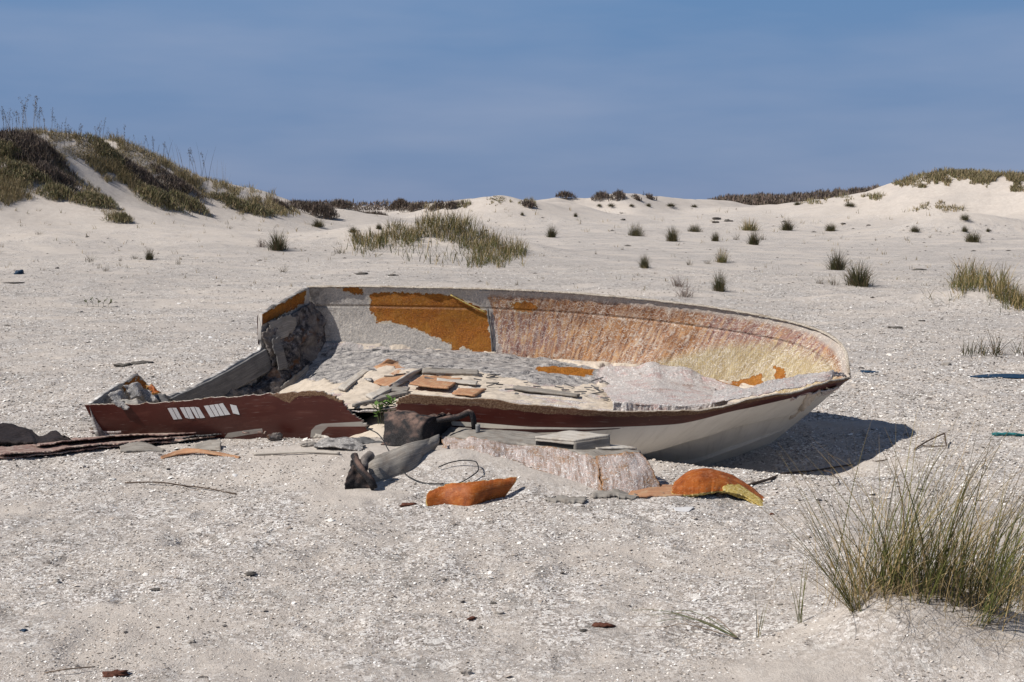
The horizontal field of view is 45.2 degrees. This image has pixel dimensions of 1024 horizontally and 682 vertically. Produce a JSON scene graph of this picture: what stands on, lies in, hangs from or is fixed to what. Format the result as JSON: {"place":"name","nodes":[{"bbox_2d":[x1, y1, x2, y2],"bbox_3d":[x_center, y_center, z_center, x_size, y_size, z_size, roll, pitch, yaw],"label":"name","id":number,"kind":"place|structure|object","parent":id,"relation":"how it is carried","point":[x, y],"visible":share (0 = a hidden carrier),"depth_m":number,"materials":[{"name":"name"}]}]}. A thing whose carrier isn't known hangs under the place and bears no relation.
{"place":"outdoors","nodes":[
{"label":"outdoors","id":0,"kind":"place"},
{"bbox_2d":[102,669,128,676],"bbox_3d":[-1.371,1.153,4.260,0.096,0.027,0.053,-1,6,-12],"label":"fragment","id":1,"kind":"object","parent":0,"point":[116,673],"visible":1,"depth_m":4.25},
{"bbox_2d":[195,439,221,450],"bbox_3d":[-1.932,0.684,7.981,0.304,0.069,0.137,5,8,39],"label":"woven scrap","id":2,"kind":"object","parent":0,"point":[213,445],"visible":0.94,"depth_m":8.01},
{"bbox_2d":[0,130,1023,681],"bbox_3d":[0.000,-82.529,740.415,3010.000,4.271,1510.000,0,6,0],"label":"ground","id":3,"kind":"structure","parent":0,"point":[996,206],"depth_m":6.89,"materials":[{"name":"sand"}]},
{"bbox_2d":[0,139,32,162],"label":"dune shrub","id":4,"kind":"object","parent":3,"relation":"on","point":[6,148],"visible":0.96,"depth_m":35.44,"materials":[{"name":"green plant"}]},
{"bbox_2d":[0,156,56,187],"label":"dune shrub","id":5,"kind":"object","parent":3,"relation":"on","point":[24,169],"visible":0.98,"depth_m":34.41,"materials":[{"name":"green plant"}]},
{"bbox_2d":[0,423,71,446],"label":"charred board","id":6,"kind":"object","parent":3,"relation":"on","point":[12,434],"visible":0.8,"depth_m":8.38,"materials":[{"name":"black wood"}]},
{"bbox_2d":[0,126,77,179],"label":"dune shrub","id":7,"kind":"object","parent":3,"relation":"on","point":[30,144],"visible":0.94,"depth_m":35.93,"materials":[{"name":"brown plant"}]},
{"bbox_2d":[31,159,83,190],"bbox_3d":[-13.051,-4.716,35.082,1.664,1.028,1.043,0,6,0],"label":"dune shrub","id":8,"kind":"object","parent":3,"relation":"on","point":[57,174],"visible":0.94,"depth_m":35.03,"materials":[{"name":"brown plant"}]},
{"bbox_2d":[35,180,81,201],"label":"dune shrub","id":9,"kind":"object","parent":3,"relation":"on","point":[58,189],"visible":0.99,"depth_m":33.83,"materials":[{"name":"green plant"}]},
{"bbox_2d":[45,666,95,672],"bbox_3d":[-1.530,1.138,4.258,0.166,0.016,0.018,-3,7,-25],"label":"pale straw","id":10,"kind":"object","parent":3,"relation":"on","point":[71,668],"visible":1,"depth_m":4.25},
{"bbox_2d":[69,188,119,208],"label":"dune shrub","id":11,"kind":"object","parent":3,"relation":"on","point":[88,196],"visible":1,"depth_m":33.77,"materials":[{"name":"green plant"}]},
{"bbox_2d":[80,132,129,172],"bbox_3d":[-12.964,-6.033,39.434,1.710,1.407,1.208,0,6,0],"label":"dune shrub","id":12,"kind":"object","parent":3,"relation":"on","point":[107,146],"visible":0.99,"depth_m":39.23,"materials":[{"name":"green plant"}]},
{"bbox_2d":[102,211,133,223],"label":"dune shrub","id":13,"kind":"object","parent":3,"relation":"on","point":[120,217],"visible":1,"depth_m":32.04,"materials":[{"name":"green plant"}]},
{"bbox_2d":[113,363,132,366],"bbox_3d":[-3.752,0.237,11.861,0.198,0.060,0.132,0,6,0],"label":"driftwood chunk","id":14,"kind":"object","parent":3,"relation":"on","point":[123,364],"visible":0.77,"depth_m":11.82,"materials":[{"name":"wood"}]},
{"bbox_2d":[110,150,150,184],"bbox_3d":[-12.316,-5.592,39.548,1.545,1.330,0.961,0,6,0],"label":"dune shrub","id":15,"kind":"object","parent":3,"relation":"on","point":[130,163],"visible":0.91,"depth_m":39.42,"materials":[{"name":"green plant"}]},
{"bbox_2d":[0,431,265,458],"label":"laminate strip","id":16,"kind":"object","parent":3,"relation":"on","point":[29,450],"visible":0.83,"depth_m":8.19,"materials":[{"name":"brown wood"}]},
{"bbox_2d":[119,441,164,452],"bbox_3d":[-2.430,0.702,8.071,0.297,0.046,0.251,-1,7,-13],"label":"laminate scrap","id":17,"kind":"object","parent":3,"relation":"on","point":[138,446],"visible":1,"depth_m":8.03,"materials":[{"name":"laminate"}]},
{"bbox_2d":[131,360,154,364],"bbox_3d":[-3.607,0.212,11.944,0.174,0.043,0.243,6,9,44],"label":"driftwood chunk","id":18,"kind":"object","parent":3,"relation":"on","point":[139,362],"visible":0.89,"depth_m":11.91,"materials":[{"name":"wood"}]},
{"bbox_2d":[118,150,173,196],"bbox_3d":[-11.915,-5.364,39.736,2.432,1.853,1.352,0,6,0],"label":"dune shrub","id":19,"kind":"object","parent":3,"relation":"on","point":[154,181],"visible":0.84,"depth_m":39.60,"materials":[{"name":"green plant"}]},
{"bbox_2d":[0,126,296,220],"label":"dune grass","id":20,"kind":"structure","parent":3,"relation":"on","point":[125,177],"depth_m":39.00,"materials":[{"name":"plant"}]},
{"bbox_2d":[143,247,155,259],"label":"grass tuft","id":21,"kind":"object","parent":3,"relation":"on","point":[149,256],"visible":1,"depth_m":25.02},
{"bbox_2d":[130,181,192,216],"bbox_3d":[-11.005,-4.497,38.683,1.960,1.149,1.236,0,6,0],"label":"dune shrub","id":22,"kind":"object","parent":3,"relation":"on","point":[151,190],"visible":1,"depth_m":38.53,"materials":[{"name":"green plant"}]},
{"bbox_2d":[147,161,212,203],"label":"dune shrub","id":23,"kind":"object","parent":3,"relation":"on","point":[169,178],"visible":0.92,"depth_m":40.94,"materials":[{"name":"green plant"}]},
{"bbox_2d":[125,481,236,494],"bbox_3d":[-1.859,0.822,6.947,0.790,0.031,0.075,3,7,25],"label":"dark twig","id":24,"kind":"object","parent":3,"relation":"on","point":[180,485],"visible":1,"depth_m":6.97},
{"bbox_2d":[166,188,212,216],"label":"dune shrub","id":25,"kind":"object","parent":3,"relation":"on","point":[184,198],"visible":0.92,"depth_m":39.82,"materials":[{"name":"green plant"}]},
{"bbox_2d":[161,448,239,458],"bbox_3d":[-1.919,0.723,7.768,0.612,0.067,0.203,3,7,23],"label":"curved sliver","id":26,"kind":"object","parent":3,"relation":"on","point":[185,451],"visible":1,"depth_m":7.83,"materials":[{"name":"brown wood"}]},
{"bbox_2d":[211,190,244,209],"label":"dune shrub","id":27,"kind":"object","parent":3,"relation":"on","point":[229,200],"visible":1,"depth_m":41.66,"materials":[{"name":"green plant"}]},
{"bbox_2d":[234,195,281,216],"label":"dune shrub","id":28,"kind":"object","parent":3,"relation":"on","point":[258,207],"visible":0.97,"depth_m":41.92,"materials":[{"name":"green plant"}]},
{"bbox_2d":[267,432,282,440],"bbox_3d":[-1.581,0.638,8.185,0.108,0.062,0.067,0,6,0],"label":"charred bit","id":29,"kind":"object","parent":3,"relation":"on","point":[276,436],"visible":1,"depth_m":8.16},
{"bbox_2d":[260,228,290,250],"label":"grass tuft","id":30,"kind":"object","parent":3,"relation":"on","point":[278,244],"visible":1,"depth_m":28.34,"materials":[{"name":"plant"}]},
{"bbox_2d":[263,194,293,211],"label":"dune shrub","id":31,"kind":"object","parent":3,"relation":"on","point":[281,202],"visible":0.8,"depth_m":45.17,"materials":[{"name":"green plant"}]},
{"bbox_2d":[253,450,339,454],"bbox_3d":[-1.314,0.686,7.512,0.582,0.057,0.042,2,7,18],"label":"pale stick","id":32,"kind":"object","parent":3,"relation":"on","point":[296,452],"visible":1,"depth_m":7.52,"materials":[{"name":"brown wood"}]},
{"bbox_2d":[285,198,310,207],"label":"dune shrub","id":33,"kind":"object","parent":3,"relation":"on","point":[293,202],"visible":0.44,"depth_m":49.61,"materials":[{"name":"brown plant"}]},
{"bbox_2d":[300,441,315,446],"bbox_3d":[-1.268,0.646,7.678,0.112,0.042,0.064,0,6,0],"label":"blue grey bit","id":34,"kind":"object","parent":3,"relation":"on","point":[308,444],"visible":0.99,"depth_m":7.65,"materials":[{"name":"stone"}]},
{"bbox_2d":[292,199,339,219],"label":"dune shrub","id":35,"kind":"object","parent":3,"relation":"on","point":[317,208],"visible":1,"depth_m":47.62,"materials":[{"name":"brown plant"}]},
{"bbox_2d":[310,218,325,226],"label":"grass tuft","id":36,"kind":"object","parent":3,"relation":"on","point":[317,224],"visible":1,"depth_m":42.67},
{"bbox_2d":[314,437,365,450],"bbox_3d":[-1.052,0.636,7.587,0.357,0.056,0.206,3,7,22],"label":"laminate flake","id":37,"kind":"object","parent":3,"relation":"on","point":[348,443],"visible":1,"depth_m":7.55,"materials":[{"name":"laminate"}]},
{"bbox_2d":[329,198,357,209],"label":"dune shrub","id":38,"kind":"object","parent":3,"relation":"on","point":[336,202],"visible":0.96,"depth_m":73.97,"materials":[{"name":"brown plant"}]},
{"bbox_2d":[344,451,376,489],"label":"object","id":39,"kind":"object","parent":3,"relation":"on","point":[359,475],"visible":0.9,"depth_m":6.72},
{"bbox_2d":[349,436,382,443],"bbox_3d":[-0.940,0.629,7.678,0.270,0.053,0.096,0,6,0],"label":"splintered board","id":40,"kind":"object","parent":3,"relation":"on","point":[365,440],"visible":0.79,"depth_m":7.68,"materials":[{"name":"grey wood"}]},
{"bbox_2d":[358,412,374,419],"bbox_3d":[-0.993,0.534,8.714,0.210,0.134,0.089,0,6,0],"label":"splintered board","id":41,"kind":"object","parent":3,"relation":"on","point":[364,415],"visible":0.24,"depth_m":8.70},
{"bbox_2d":[351,410,395,437],"bbox_3d":[-0.950,0.589,8.266,1.500,0.277,1.500,0,6,0],"label":"sand spill","id":42,"kind":"object","parent":3,"relation":"on","point":[372,422],"visible":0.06,"depth_m":8.08,"materials":[{"name":"sand"}]},
{"bbox_2d":[371,394,397,423],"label":"leafy plant","id":43,"kind":"object","parent":42,"relation":"on","point":[381,404],"visible":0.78,"depth_m":8.06,"materials":[{"name":"green plant"}]},
{"bbox_2d":[364,209,388,215],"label":"dune shrub","id":44,"kind":"object","parent":3,"relation":"on","point":[376,212],"visible":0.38,"depth_m":59.56,"materials":[{"name":"brown plant"}]},
{"bbox_2d":[311,198,452,209],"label":"thicket","id":45,"kind":"object","parent":3,"relation":"on","point":[379,205],"visible":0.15,"depth_m":122.99,"materials":[{"name":"brown plant"}]},
{"bbox_2d":[385,197,409,211],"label":"dune shrub","id":46,"kind":"object","parent":3,"relation":"on","point":[396,205],"visible":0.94,"depth_m":73.61,"materials":[{"name":"brown plant"}]},
{"bbox_2d":[368,434,439,481],"bbox_3d":[-0.583,0.683,7.093,0.164,0.194,0.647,5,8,39],"label":"bowed plank","id":47,"kind":"object","parent":3,"relation":"on","point":[392,463],"visible":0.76,"depth_m":6.97,"materials":[{"name":"wood"}]},
{"bbox_2d":[399,502,416,506],"bbox_3d":[-0.545,0.867,6.488,0.100,0.029,0.056,-2,7,-14],"label":"driftwood chunk","id":48,"kind":"object","parent":3,"relation":"on","point":[406,504],"visible":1,"depth_m":6.47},
{"bbox_2d":[346,232,476,265],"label":"mound grass","id":49,"kind":"structure","parent":3,"relation":"on","point":[428,247],"depth_m":28.36,"materials":[{"name":"plant"}]},
{"bbox_2d":[399,201,426,212],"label":"dune shrub","id":50,"kind":"object","parent":3,"relation":"on","point":[412,207],"visible":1,"depth_m":71.64,"materials":[{"name":"brown plant"}]},
{"bbox_2d":[366,428,478,484],"bbox_3d":[-0.595,0.663,7.041,0.890,0.198,0.298,4,8,35],"label":"black cable","id":51,"kind":"object","parent":3,"relation":"on","point":[438,466],"visible":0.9,"depth_m":6.91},
{"bbox_2d":[381,409,476,446],"bbox_3d":[-0.514,0.527,7.944,0.599,0.308,1.020,0,6,0],"label":"folded carpet","id":52,"kind":"object","parent":3,"relation":"on","point":[402,427],"visible":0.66,"depth_m":7.56,"materials":[{"name":"rusted dark carpet"}]},
{"bbox_2d":[424,200,447,211],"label":"dune shrub","id":53,"kind":"object","parent":3,"relation":"on","point":[438,205],"visible":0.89,"depth_m":68.93,"materials":[{"name":"brown plant"}]},
{"bbox_2d":[344,204,530,267],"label":"mound grass","id":54,"kind":"structure","parent":3,"relation":"on","point":[482,250],"depth_m":29.95,"materials":[{"name":"plant"}]},
{"bbox_2d":[443,199,462,209],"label":"dune shrub","id":55,"kind":"object","parent":3,"relation":"on","point":[450,204],"visible":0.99,"depth_m":67.78,"materials":[{"name":"brown plant"}]},
{"bbox_2d":[459,669,471,674],"bbox_3d":[-0.160,1.146,4.243,0.048,0.029,0.029,0,6,0],"label":"shell","id":56,"kind":"object","parent":3,"relation":"on","point":[465,671],"visible":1,"depth_m":4.23,"materials":[{"name":"grey stone"}]},
{"bbox_2d":[85,285,850,465],"bbox_3d":[-0.253,0.334,8.839,5.189,1.324,1.980,2,7,14],"label":"wrecked boat","id":57,"kind":"object","parent":3,"relation":"on","point":[671,396],"visible":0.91,"depth_m":9.09,"materials":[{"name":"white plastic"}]},
{"bbox_2d":[89,341,837,429],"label":"drifted sand","id":58,"kind":"structure","parent":57,"relation":"in","point":[359,390],"depth_m":8.84,"materials":[{"name":"sand"}]},
{"bbox_2d":[426,477,516,505],"bbox_3d":[-0.202,0.808,6.559,0.528,0.123,0.181,-2,7,-16],"label":"curled panel","id":59,"kind":"object","parent":3,"relation":"on","point":[469,493],"visible":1,"depth_m":6.53,"materials":[{"name":"orange plastic"}]},
{"bbox_2d":[0,206,1019,291],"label":"sparse shoots","id":60,"kind":"object","parent":3,"relation":"on","point":[504,226],"visible":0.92,"depth_m":31.19,"materials":[{"name":"green plant"}]},
{"bbox_2d":[0,256,1023,681],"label":"shell fragments","id":61,"kind":"object","parent":3,"relation":"on","point":[460,528],"visible":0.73,"depth_m":6.26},
{"bbox_2d":[2,212,1021,337],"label":"dark litter","id":62,"kind":"object","parent":3,"relation":"on","point":[543,262],"visible":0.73,"depth_m":26.77,"materials":[{"name":"stone"}]},
{"bbox_2d":[520,199,537,208],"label":"dune shrub","id":63,"kind":"object","parent":3,"relation":"on","point":[530,204],"visible":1,"depth_m":67.26,"materials":[{"name":"brown plant"}]},
{"bbox_2d":[440,424,660,492],"bbox_3d":[0.159,0.660,7.233,1.678,0.251,0.580,4,8,33],"label":"fallen hatch","id":64,"kind":"object","parent":3,"relation":"on","point":[626,468],"visible":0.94,"depth_m":6.95,"materials":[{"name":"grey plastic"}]},
{"bbox_2d":[535,430,609,449],"bbox_3d":[0.350,0.582,7.124,0.267,0.094,0.362,-6,9,-44],"label":"hollow board","id":65,"kind":"object","parent":64,"relation":"on","point":[575,440],"visible":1,"depth_m":7.08,"materials":[{"name":"grey wood"}]},
{"bbox_2d":[546,224,559,237],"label":"grass tuft","id":66,"kind":"object","parent":3,"relation":"on","point":[551,233],"visible":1,"depth_m":49.32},
{"bbox_2d":[545,495,586,503],"bbox_3d":[0.289,0.848,6.541,0.228,0.042,0.093,0,6,0],"label":"splintered board","id":67,"kind":"object","parent":3,"relation":"on","point":[566,499],"visible":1,"depth_m":6.53,"materials":[{"name":"wood"}]},
{"bbox_2d":[555,190,576,199],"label":"dune shrub","id":68,"kind":"object","parent":3,"relation":"on","point":[564,193],"visible":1,"depth_m":84.64,"materials":[{"name":"brown plant"}]},
{"bbox_2d":[590,190,609,200],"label":"dune shrub","id":69,"kind":"object","parent":3,"relation":"on","point":[598,195],"visible":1,"depth_m":84.38,"materials":[{"name":"brown plant"}]},
{"bbox_2d":[592,622,615,627],"bbox_3d":[0.351,1.087,4.695,0.090,0.024,0.059,2,7,21],"label":"driftwood chunk","id":70,"kind":"object","parent":3,"relation":"on","point":[601,624],"visible":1,"depth_m":4.68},
{"bbox_2d":[591,489,638,499],"bbox_3d":[0.557,0.827,6.623,0.259,0.048,0.088,0,6,0],"label":"splintered board","id":71,"kind":"object","parent":3,"relation":"on","point":[619,494],"visible":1,"depth_m":6.60,"materials":[{"name":"wood"}]},
{"bbox_2d":[608,189,627,200],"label":"dune shrub","id":72,"kind":"object","parent":3,"relation":"on","point":[617,194],"visible":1,"depth_m":84.00,"materials":[{"name":"brown plant"}]},
{"bbox_2d":[625,222,646,235],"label":"grass tuft","id":73,"kind":"object","parent":3,"relation":"on","point":[635,232],"visible":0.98,"depth_m":54.75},
{"bbox_2d":[637,254,651,267],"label":"grass tuft","id":74,"kind":"object","parent":3,"relation":"on","point":[644,263],"visible":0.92,"depth_m":25.59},
{"bbox_2d":[643,192,656,199],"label":"dune shrub","id":75,"kind":"object","parent":3,"relation":"on","point":[648,195],"visible":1,"depth_m":86.10,"materials":[{"name":"brown plant"}]},
{"bbox_2d":[629,484,682,497],"bbox_3d":[0.750,0.816,6.683,0.320,0.038,0.169,-1,7,-13],"label":"tan sheet","id":76,"kind":"object","parent":3,"relation":"on","point":[663,490],"visible":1,"depth_m":6.66,"materials":[{"name":"brown wood"}]},
{"bbox_2d":[662,224,681,241],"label":"grass tuft","id":77,"kind":"object","parent":3,"relation":"on","point":[672,237],"visible":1,"depth_m":48.41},
{"bbox_2d":[666,275,685,286],"bbox_3d":[2.903,-0.952,21.119,0.606,0.452,0.805,-5,8,-37],"label":"dead brush","id":78,"kind":"object","parent":3,"relation":"on","point":[677,284],"visible":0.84,"depth_m":21.08,"materials":[{"name":"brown plant"}]},
{"bbox_2d":[672,506,693,511],"bbox_3d":[0.900,0.880,6.434,0.120,0.006,0.102,0,6,0],"label":"plastic scrap","id":79,"kind":"object","parent":3,"relation":"on","point":[683,509],"visible":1,"depth_m":6.43,"materials":[{"name":"white plastic"}]},
{"bbox_2d":[672,282,694,297],"bbox_3d":[2.709,-0.746,19.144,0.580,0.519,0.819,0,6,0],"label":"dead brush","id":80,"kind":"object","parent":3,"relation":"on","point":[683,294],"visible":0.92,"depth_m":19.11,"materials":[{"name":"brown plant"}]},
{"bbox_2d":[642,608,738,638],"bbox_3d":[0.607,1.069,4.667,0.225,0.060,0.513,-5,8,-39],"label":"fallen grass bundle","id":81,"kind":"object","parent":3,"relation":"on","point":[732,634],"visible":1,"depth_m":4.61,"materials":[{"name":"beige plant"}]},
{"bbox_2d":[687,222,702,231],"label":"grass tuft","id":82,"kind":"object","parent":3,"relation":"on","point":[692,229],"visible":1,"depth_m":60.84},
{"bbox_2d":[708,231,719,241],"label":"grass tuft","id":83,"kind":"object","parent":3,"relation":"on","point":[716,238],"visible":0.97,"depth_m":49.33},
{"bbox_2d":[671,468,763,505],"bbox_3d":[1.158,0.828,6.857,0.588,0.200,0.517,0,6,0],"label":"arched panel","id":84,"kind":"object","parent":3,"relation":"on","point":[698,482],"visible":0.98,"depth_m":6.77,"materials":[{"name":"orange plastic"}]},
{"bbox_2d":[709,269,728,291],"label":"grass tuft","id":85,"kind":"object","parent":3,"relation":"on","point":[720,287],"visible":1,"depth_m":20.39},
{"bbox_2d":[710,247,730,262],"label":"grass tuft","id":86,"kind":"object","parent":3,"relation":"on","point":[721,258],"visible":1,"depth_m":29.95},
{"bbox_2d":[736,217,761,230],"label":"grass tuft","id":87,"kind":"object","parent":3,"relation":"on","point":[749,226],"visible":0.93,"depth_m":62.33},
{"bbox_2d":[744,230,762,244],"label":"grass tuft","id":88,"kind":"object","parent":3,"relation":"on","point":[754,240],"visible":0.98,"depth_m":45.31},
{"bbox_2d":[755,596,769,637],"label":"grass shoot","id":89,"kind":"object","parent":3,"relation":"on","point":[760,621],"depth_m":4.51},
{"bbox_2d":[778,217,796,230],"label":"grass tuft","id":90,"kind":"object","parent":3,"relation":"on","point":[786,226],"visible":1,"depth_m":61.60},
{"bbox_2d":[708,183,880,204],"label":"thicket","id":91,"kind":"object","parent":3,"relation":"on","point":[761,198],"visible":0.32,"depth_m":110.73,"materials":[{"name":"brown plant"}]},
{"bbox_2d":[789,548,810,623],"bbox_3d":[1.058,0.896,4.529,0.086,0.318,0.006,0,6,0],"label":"grass shoot","id":92,"kind":"object","parent":3,"relation":"on","point":[799,616],"depth_m":4.54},
{"bbox_2d":[715,459,887,495],"bbox_3d":[1.650,0.831,7.526,1.849,0.177,0.411,-6,9,-44],"label":"dark root","id":93,"kind":"object","parent":3,"relation":"on","point":[757,482],"visible":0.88,"depth_m":7.58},
{"bbox_2d":[825,223,835,230],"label":"grass tuft","id":94,"kind":"object","parent":3,"relation":"on","point":[829,228],"visible":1,"depth_m":59.98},
{"bbox_2d":[804,542,858,609],"bbox_3d":[1.112,0.798,4.368,0.261,0.354,0.005,-1,6,-5],"label":"grass shoot","id":95,"kind":"object","parent":3,"relation":"on","point":[836,577],"depth_m":4.38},
{"bbox_2d":[820,247,853,270],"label":"grass tuft","id":96,"kind":"object","parent":3,"relation":"on","point":[836,264],"visible":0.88,"depth_m":26.83,"materials":[{"name":"plant"}]},
{"bbox_2d":[839,260,883,286],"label":"grass tuft","id":97,"kind":"object","parent":3,"relation":"on","point":[858,278],"visible":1,"depth_m":21.97,"materials":[{"name":"plant"}]},
{"bbox_2d":[731,392,1023,652],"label":"beach grass clump","id":98,"kind":"object","parent":3,"relation":"on","point":[995,596],"visible":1,"depth_m":4.39,"materials":[{"name":"green plant"}]},
{"bbox_2d":[909,224,920,231],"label":"grass tuft","id":99,"kind":"object","parent":3,"relation":"on","point":[916,229],"visible":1,"depth_m":54.12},
{"bbox_2d":[914,433,946,449],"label":"looped twig","id":100,"kind":"object","parent":3,"relation":"on","point":[931,439],"visible":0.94,"depth_m":8.17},
{"bbox_2d":[922,253,1023,314],"bbox_3d":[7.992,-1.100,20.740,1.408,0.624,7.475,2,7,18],"label":"mound grass","id":101,"kind":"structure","parent":3,"relation":"on","point":[972,280],"depth_m":18.39,"materials":[{"name":"plant"}]},
{"bbox_2d":[962,231,985,241],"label":"grass tuft","id":102,"kind":"object","parent":3,"relation":"on","point":[969,238],"visible":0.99,"depth_m":47.59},
{"bbox_2d":[960,336,991,355],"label":"reed clump","id":103,"kind":"object","parent":3,"relation":"on","point":[983,352],"visible":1,"depth_m":12.45,"materials":[{"name":"green plant"}]},
{"bbox_2d":[970,374,1023,378],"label":"blue board","id":104,"kind":"object","parent":3,"relation":"on","point":[1017,376],"visible":1,"depth_m":11.04,"materials":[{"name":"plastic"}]},
{"bbox_2d":[986,325,1022,356],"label":"reed clump","id":105,"kind":"object","parent":3,"relation":"on","point":[997,348],"visible":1,"depth_m":12.39,"materials":[{"name":"green plant"}]},
{"bbox_2d":[991,432,1023,436],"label":"teal rope","id":106,"kind":"object","parent":3,"relation":"on","point":[1007,434],"visible":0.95,"depth_m":8.45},
{"bbox_2d":[1008,333,1023,356],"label":"reed clump","id":107,"kind":"object","parent":3,"relation":"on","point":[1017,351],"visible":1,"depth_m":12.61,"materials":[{"name":"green plant"}]},
{"bbox_2d":[0,0,1023,205],"label":"sky","id":108,"kind":"structure","parent":0,"point":[368,101],"materials":[{"name":"blue"}]},
{"bbox_2d":[273,192,886,214],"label":"dune grass","id":109,"kind":"structure","parent":0,"point":[871,196],"depth_m":68.75,"materials":[{"name":"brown plant"}]},
{"bbox_2d":[912,200,965,212],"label":"mound grass","id":110,"kind":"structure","parent":0,"point":[945,207],"depth_m":63.75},
{"bbox_2d":[891,166,1023,191],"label":"dune grass","id":111,"kind":"structure","parent":0,"point":[978,176],"depth_m":66.44,"materials":[{"name":"green plant"}]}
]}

